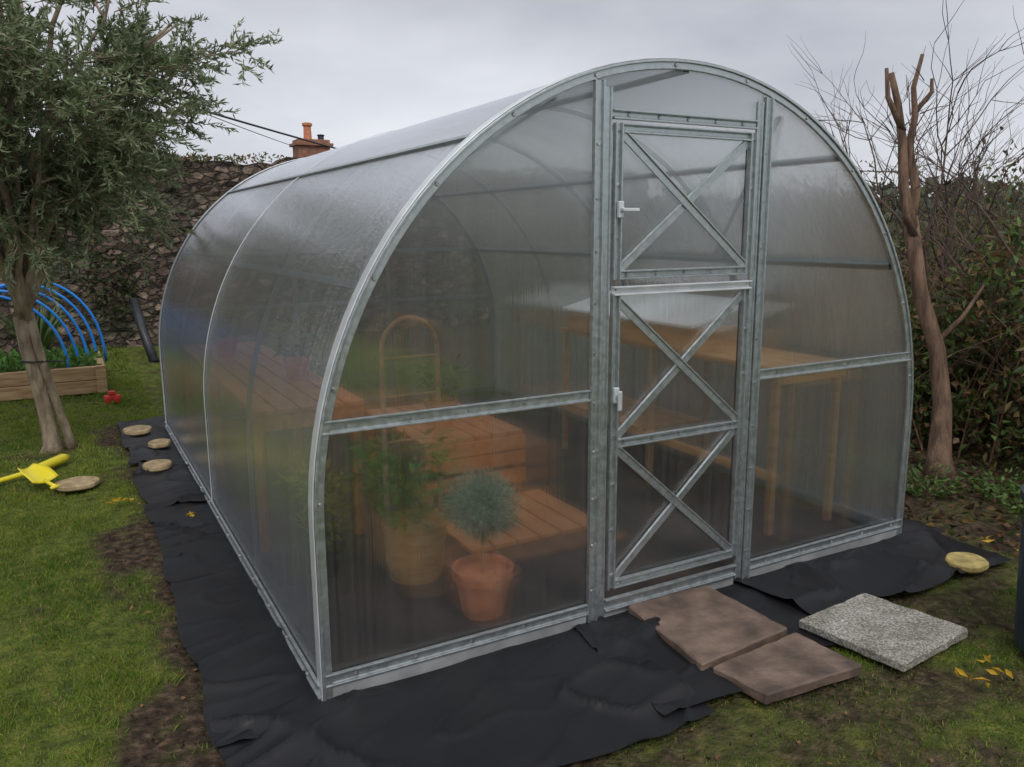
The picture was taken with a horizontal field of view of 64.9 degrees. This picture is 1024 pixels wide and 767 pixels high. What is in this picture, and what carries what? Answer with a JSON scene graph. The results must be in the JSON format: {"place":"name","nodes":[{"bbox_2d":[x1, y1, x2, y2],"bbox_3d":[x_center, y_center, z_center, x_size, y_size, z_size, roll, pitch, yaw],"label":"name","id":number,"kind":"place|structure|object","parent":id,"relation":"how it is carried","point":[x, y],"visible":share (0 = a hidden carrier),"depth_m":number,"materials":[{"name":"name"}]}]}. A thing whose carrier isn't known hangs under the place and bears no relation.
{"place":"outdoors","nodes":[
{"label":"outdoors","id":0,"kind":"place"},
{"bbox_2d":[39,46,315,153],"bbox_3d":[-4.930,-4.322,12.425,0.014,0.204,19.590,-1,11,-2],"label":"overhead cable","id":1,"kind":"object","parent":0,"point":[248,130],"visible":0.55,"depth_m":15.59,"materials":[{"name":"black plastic"}]},
{"bbox_2d":[44,61,335,148],"bbox_3d":[-5.760,-5.160,14.194,0.040,1.687,25.296,3,11,19],"label":"overhead cable","id":2,"kind":"object","parent":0,"point":[247,123],"visible":0.23,"depth_m":16.48,"materials":[{"name":"black plastic"}]},
{"bbox_2d":[0,248,1023,766],"bbox_3d":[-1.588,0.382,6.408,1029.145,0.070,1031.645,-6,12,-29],"label":"ground","id":3,"kind":"structure","parent":0,"point":[522,364],"depth_m":3.29,"materials":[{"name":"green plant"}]},
{"bbox_2d":[0,454,69,482],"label":"toy bat","id":4,"kind":"object","parent":3,"relation":"on","point":[57,460],"visible":0.8,"depth_m":5.39,"materials":[{"name":"yellow plastic"}]},
{"bbox_2d":[0,296,77,349],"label":"flax plant","id":5,"kind":"object","parent":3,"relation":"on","point":[46,338],"visible":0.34,"depth_m":9.27,"materials":[{"name":"green plant"}]},
{"bbox_2d":[0,344,107,400],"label":"raised garden bed","id":6,"kind":"object","parent":3,"relation":"on","point":[86,374],"visible":0.71,"depth_m":7.87,"materials":[{"name":"brown wood"}]},
{"bbox_2d":[0,282,106,367],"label":"cloche hoops","id":7,"kind":"object","parent":6,"relation":"on","point":[2,286],"visible":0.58,"depth_m":8.28,"materials":[{"name":"blue plastic"}]},
{"bbox_2d":[55,476,99,491],"bbox_3d":[-2.718,0.624,5.036,0.254,0.035,0.225,-6,12,-29],"label":"stone","id":8,"kind":"object","parent":3,"relation":"on","point":[77,483],"visible":0.94,"depth_m":4.99,"materials":[{"name":"beige stone"}]},
{"bbox_2d":[17,463,61,489],"bbox_3d":[-2.919,0.578,4.989,0.302,0.110,0.170,5,12,26],"label":"toy shovel","id":9,"kind":"object","parent":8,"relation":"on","point":[37,473],"visible":1,"depth_m":5.01,"materials":[{"name":"yellow plastic"}]},
{"bbox_2d":[104,390,120,403],"bbox_3d":[-3.720,0.122,7.492,0.140,0.109,0.100,-6,12,-29],"label":"toy car","id":10,"kind":"object","parent":3,"relation":"on","point":[112,395],"visible":0.99,"depth_m":7.46,"materials":[{"name":"red plastic"}]},
{"bbox_2d":[0,0,282,454],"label":"olive tree","id":11,"kind":"object","parent":3,"relation":"on","point":[62,184],"visible":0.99,"depth_m":5.38,"materials":[{"name":"green plant"}]},
{"bbox_2d":[130,298,159,362],"bbox_3d":[-4.557,-0.652,9.982,0.114,0.791,0.740,-9,14,-39],"label":"black drainpipe","id":12,"kind":"object","parent":3,"relation":"on","point":[149,348],"visible":0.92,"depth_m":9.98,"materials":[{"name":"plastic"}]},
{"bbox_2d":[0,155,647,354],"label":"stone wall","id":13,"kind":"structure","parent":3,"relation":"on","point":[545,217],"depth_m":12.98,"materials":[{"name":"grey stone"}]},
{"bbox_2d":[82,172,185,324],"bbox_3d":[-5.264,-1.606,10.737,8.144,2.449,0.307,-6,12,-29],"label":"wall ivy","id":14,"kind":"object","parent":13,"relation":"attached to","point":[123,307],"depth_m":10.73,"materials":[{"name":"green plant"}]},
{"bbox_2d":[163,151,645,175],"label":"wall top weeds","id":15,"kind":"object","parent":13,"relation":"on","point":[193,157],"depth_m":11.51,"materials":[{"name":"green plant"}]},
{"bbox_2d":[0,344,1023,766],"bbox_3d":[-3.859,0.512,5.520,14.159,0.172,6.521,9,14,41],"label":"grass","id":16,"kind":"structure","parent":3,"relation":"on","point":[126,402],"depth_m":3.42,"materials":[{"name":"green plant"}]},
{"bbox_2d":[94,483,1019,766],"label":"leaf debris","id":17,"kind":"object","parent":3,"relation":"on","point":[662,755],"visible":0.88,"depth_m":2.60,"materials":[{"name":"brown plant"}]},
{"bbox_2d":[105,497,1019,686],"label":"fallen leaves","id":18,"kind":"object","parent":3,"relation":"on","point":[994,672],"visible":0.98,"depth_m":2.85,"materials":[{"name":"yellow plant"}]},
{"bbox_2d":[118,384,1012,766],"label":"weed membrane","id":19,"kind":"object","parent":3,"relation":"on","point":[600,686],"visible":0.74,"depth_m":2.82,"materials":[{"name":"black fabric"}]},
{"bbox_2d":[122,425,151,435],"bbox_3d":[-2.913,0.361,6.262,0.208,0.035,0.231,-6,12,-29],"label":"stone","id":20,"kind":"object","parent":19,"relation":"on","point":[133,430],"visible":1,"depth_m":6.21,"materials":[{"name":"beige stone"}]},
{"bbox_2d":[142,459,171,471],"bbox_3d":[-2.339,0.538,5.315,0.180,0.035,0.200,-6,12,-29],"label":"stone","id":21,"kind":"object","parent":19,"relation":"on","point":[155,465],"visible":1,"depth_m":5.27,"materials":[{"name":"beige stone"}]},
{"bbox_2d":[148,438,170,448],"bbox_3d":[-2.567,0.434,5.865,0.155,0.035,0.167,-6,12,-29],"label":"stone","id":22,"kind":"object","parent":19,"relation":"on","point":[158,443],"visible":1,"depth_m":5.82,"materials":[{"name":"beige stone"}]},
{"bbox_2d":[158,57,913,700],"bbox_3d":[-0.398,-0.494,5.099,3.029,2.183,4.513,-6,12,-29],"label":"polycarbonate greenhouse","id":23,"kind":"object","parent":19,"relation":"on","point":[274,277],"visible":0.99,"depth_m":3.29,"materials":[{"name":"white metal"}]},
{"bbox_2d":[605,280,751,590],"bbox_3d":[0.679,0.199,3.268,0.696,1.205,0.033,-6,12,-29],"label":"lower door","id":24,"kind":"structure","parent":23,"relation":"in","point":[615,450],"depth_m":3.26,"materials":[{"name":"metal"}]},
{"bbox_2d":[610,122,757,279],"bbox_3d":[0.673,-0.693,3.102,0.696,0.560,0.025,-6,12,-29],"label":"upper door","id":25,"kind":"structure","parent":23,"relation":"in","point":[744,261],"depth_m":3.08,"materials":[{"name":"metal"}]},
{"bbox_2d":[628,585,785,669],"bbox_3d":[0.749,0.940,3.148,0.465,0.049,0.495,-6,12,-29],"label":"paving slab","id":26,"kind":"object","parent":19,"relation":"on","point":[704,627],"depth_m":3.09,"materials":[{"name":"brown stone"}]},
{"bbox_2d":[945,552,988,573],"bbox_3d":[2.100,0.825,3.727,0.195,0.035,0.172,-6,12,-29],"label":"stone","id":27,"kind":"object","parent":19,"relation":"on","point":[967,562],"visible":0.94,"depth_m":3.69,"materials":[{"name":"beige stone"}]},
{"bbox_2d":[674,114,865,404],"bbox_3d":[2.091,-1.095,7.151,1.435,2.586,2.054,-6,12,-29],"label":"bare tree","id":28,"kind":"object","parent":3,"relation":"on","point":[767,313],"visible":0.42,"depth_m":7.04,"materials":[{"name":"brown plant"}]},
{"bbox_2d":[528,126,1023,476],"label":"hedge shrubs","id":29,"kind":"object","parent":3,"relation":"on","point":[958,333],"visible":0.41,"depth_m":6.45,"materials":[{"name":"green plant"}]},
{"bbox_2d":[713,632,860,703],"bbox_3d":[0.956,1.004,2.833,0.464,0.048,0.283,-6,12,-29],"label":"paving slab","id":30,"kind":"object","parent":3,"relation":"on","point":[795,663],"depth_m":2.80,"materials":[{"name":"brown stone"}]},
{"bbox_2d":[583,210,1023,466],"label":"bramble stems","id":31,"kind":"object","parent":3,"relation":"on","point":[974,382],"visible":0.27,"depth_m":6.44,"materials":[{"name":"plant"}]},
{"bbox_2d":[646,173,1023,251],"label":"distant trees","id":32,"kind":"object","parent":3,"relation":"on","point":[710,201],"visible":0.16,"depth_m":56.88,"materials":[{"name":"brown plant"}]},
{"bbox_2d":[697,419,1023,556],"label":"leaf litter","id":33,"kind":"object","parent":3,"relation":"on","point":[1004,523],"visible":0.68,"depth_m":5.14,"materials":[{"name":"plant"}]},
{"bbox_2d":[717,208,1021,315],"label":"distant trees","id":34,"kind":"object","parent":3,"relation":"on","point":[825,232],"visible":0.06,"depth_m":14.96,"materials":[{"name":"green plant"}]},
{"bbox_2d":[732,92,1023,405],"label":"bare tree","id":35,"kind":"object","parent":3,"relation":"on","point":[872,258],"visible":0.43,"depth_m":6.77,"materials":[{"name":"brown plant"}]},
{"bbox_2d":[798,593,967,671],"bbox_3d":[1.435,0.948,3.123,0.457,0.046,0.437,-8,13,-36],"label":"paving slab","id":36,"kind":"object","parent":3,"relation":"on","point":[899,637],"depth_m":3.07,"materials":[{"name":"concrete"}]},
{"bbox_2d":[763,34,1013,295],"bbox_3d":[4.176,-1.960,8.450,2.824,3.787,2.654,-1,11,-1],"label":"bare tree","id":37,"kind":"object","parent":3,"relation":"on","point":[884,176],"visible":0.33,"depth_m":8.60,"materials":[{"name":"brown plant"}]},
{"bbox_2d":[771,1,1023,434],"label":"bare tree","id":38,"kind":"object","parent":3,"relation":"on","point":[940,184],"visible":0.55,"depth_m":5.88,"materials":[{"name":"brown plant"}]},
{"bbox_2d":[794,69,1023,288],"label":"bare tree","id":39,"kind":"object","parent":3,"relation":"on","point":[973,201],"visible":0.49,"depth_m":6.54,"materials":[{"name":"brown plant"}]},
{"bbox_2d":[886,462,964,498],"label":"ground weeds","id":40,"kind":"object","parent":3,"relation":"on","point":[941,493],"visible":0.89,"depth_m":4.75,"materials":[{"name":"green plant"}]},
{"bbox_2d":[869,46,984,481],"bbox_3d":[2.606,-0.702,5.069,0.630,2.749,0.430,7,13,34],"label":"pollarded tree","id":41,"kind":"object","parent":3,"relation":"on","point":[939,449],"visible":0.97,"depth_m":5.07,"materials":[{"name":"brown plant"}]},
{"bbox_2d":[852,119,1023,386],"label":"bare tree","id":42,"kind":"object","parent":3,"relation":"on","point":[962,238],"visible":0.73,"depth_m":5.35,"materials":[{"name":"brown plant"}]},
{"bbox_2d":[957,461,1023,502],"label":"ground weeds","id":43,"kind":"object","parent":3,"relation":"on","point":[986,490],"visible":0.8,"depth_m":4.76,"materials":[{"name":"green plant"}]},
{"bbox_2d":[983,183,1023,222],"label":"distant trees","id":44,"kind":"object","parent":3,"relation":"on","point":[1019,207],"visible":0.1,"depth_m":43.98,"materials":[{"name":"green plant"}]},
{"bbox_2d":[987,475,1023,518],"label":"ground weeds","id":45,"kind":"object","parent":3,"relation":"on","point":[1005,495],"visible":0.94,"depth_m":4.47,"materials":[{"name":"green plant"}]},
{"bbox_2d":[1014,483,1023,653],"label":"water butt","id":46,"kind":"object","parent":3,"relation":"on","point":[1019,628],"visible":1,"depth_m":2.98,"materials":[{"name":"black plastic"}]},
{"bbox_2d":[2,0,1023,204],"label":"sky","id":47,"kind":"structure","parent":0,"point":[353,70],"materials":[{"name":"grey"}]},
{"bbox_2d":[324,393,865,672],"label":"greenhouse floor","id":48,"kind":"structure","parent":0,"point":[376,612],"depth_m":4.04,"materials":[{"name":"fabric"}]},
{"bbox_2d":[324,455,363,578],"bbox_3d":[-0.877,0.620,3.654,0.376,0.517,0.384,4,11,20],"label":"potted plant","id":49,"kind":"object","parent":48,"relation":"on","point":[335,538],"visible":0.33,"depth_m":3.64,"materials":[{"name":"green plant"}]},
{"bbox_2d":[332,387,364,534],"bbox_3d":[-1.594,0.254,5.070,0.542,0.713,2.550,-6,12,-29],"label":"wooden staging","id":50,"kind":"object","parent":48,"relation":"on","point":[352,404],"visible":0.12,"depth_m":4.10,"materials":[{"name":"orange wood"}]},
{"bbox_2d":[344,315,460,584],"bbox_3d":[-0.493,0.294,3.553,0.476,1.190,0.475,3,11,16],"label":"planter with arch trellis","id":51,"kind":"object","parent":48,"relation":"on","point":[414,537],"visible":0.99,"depth_m":3.56,"materials":[{"name":"brown ceramic"}]},
{"bbox_2d":[364,402,525,504],"bbox_3d":[-0.451,0.412,5.119,0.650,0.373,1.030,-6,12,-29],"label":"wooden crate table","id":52,"kind":"object","parent":48,"relation":"on","point":[479,428],"visible":0.6,"depth_m":4.75,"materials":[{"name":"orange wood"}]},
{"bbox_2d":[414,353,469,429],"bbox_3d":[-0.416,0.044,4.865,0.365,0.439,0.354,-6,12,-29],"label":"potted plant","id":53,"kind":"object","parent":52,"relation":"on","point":[448,398],"visible":0.81,"depth_m":4.82,"materials":[{"name":"green plant"}]},
{"bbox_2d":[437,466,521,620],"bbox_3d":[-0.127,0.634,3.266,0.366,0.627,0.344,-6,12,-29],"label":"potted topiary tree","id":54,"kind":"object","parent":48,"relation":"on","point":[482,580],"visible":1,"depth_m":3.22,"materials":[{"name":"green plant"}]},
{"bbox_2d":[432,489,586,553],"bbox_3d":[-0.016,0.730,4.365,0.770,0.022,0.650,-6,12,-29],"label":"wooden duckboard","id":55,"kind":"object","parent":48,"relation":"on","point":[542,514],"visible":0.61,"depth_m":4.24,"materials":[{"name":"orange wood"}]},
{"bbox_2d":[560,327,846,535],"bbox_3d":[1.042,0.171,5.006,0.502,0.873,2.000,-6,12,-29],"label":"potting bench","id":56,"kind":"object","parent":48,"relation":"on","point":[651,417],"visible":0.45,"depth_m":4.42,"materials":[{"name":"brown wood"}]},
{"bbox_2d":[563,291,738,351],"bbox_3d":[0.875,-0.427,5.090,0.480,0.268,1.300,-6,12,-29],"label":"seed tray cover","id":57,"kind":"object","parent":56,"relation":"on","point":[672,320],"visible":0.62,"depth_m":4.78,"materials":[{"name":"clear plastic"}]},
{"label":"house walls","id":58,"kind":"object","parent":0,"visible":0},
{"bbox_3d":[-6.004,-5.666,24.492,9.400,1.350,5.600,-6,12,-29],"label":"roof","id":59,"kind":"object","parent":58,"relation":"on","visible":0},
{"bbox_2d":[289,139,332,157],"bbox_3d":[-6.030,-6.494,24.322,1.110,1.640,0.860,-6,12,-29],"label":"chimney stack","id":60,"kind":"object","parent":59,"relation":"on","point":[307,146],"visible":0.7,"depth_m":23.88,"materials":[{"name":"brown brick"}]},
{"bbox_2d":[302,122,311,138],"bbox_3d":[-6.119,-7.536,24.076,0.300,0.500,0.292,-6,12,-29],"label":"chimney pot","id":61,"kind":"object","parent":60,"relation":"on","point":[307,129],"visible":0.91,"depth_m":23.98,"materials":[{"name":"orange ceramic"}]},
{"bbox_2d":[317,134,324,139],"bbox_3d":[-5.768,-7.417,24.297,0.240,0.180,0.240,-6,12,-29],"label":"chimney cap","id":62,"kind":"object","parent":60,"relation":"on","point":[321,136],"visible":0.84,"depth_m":24.22,"materials":[{"name":"black metal"}]}
]}

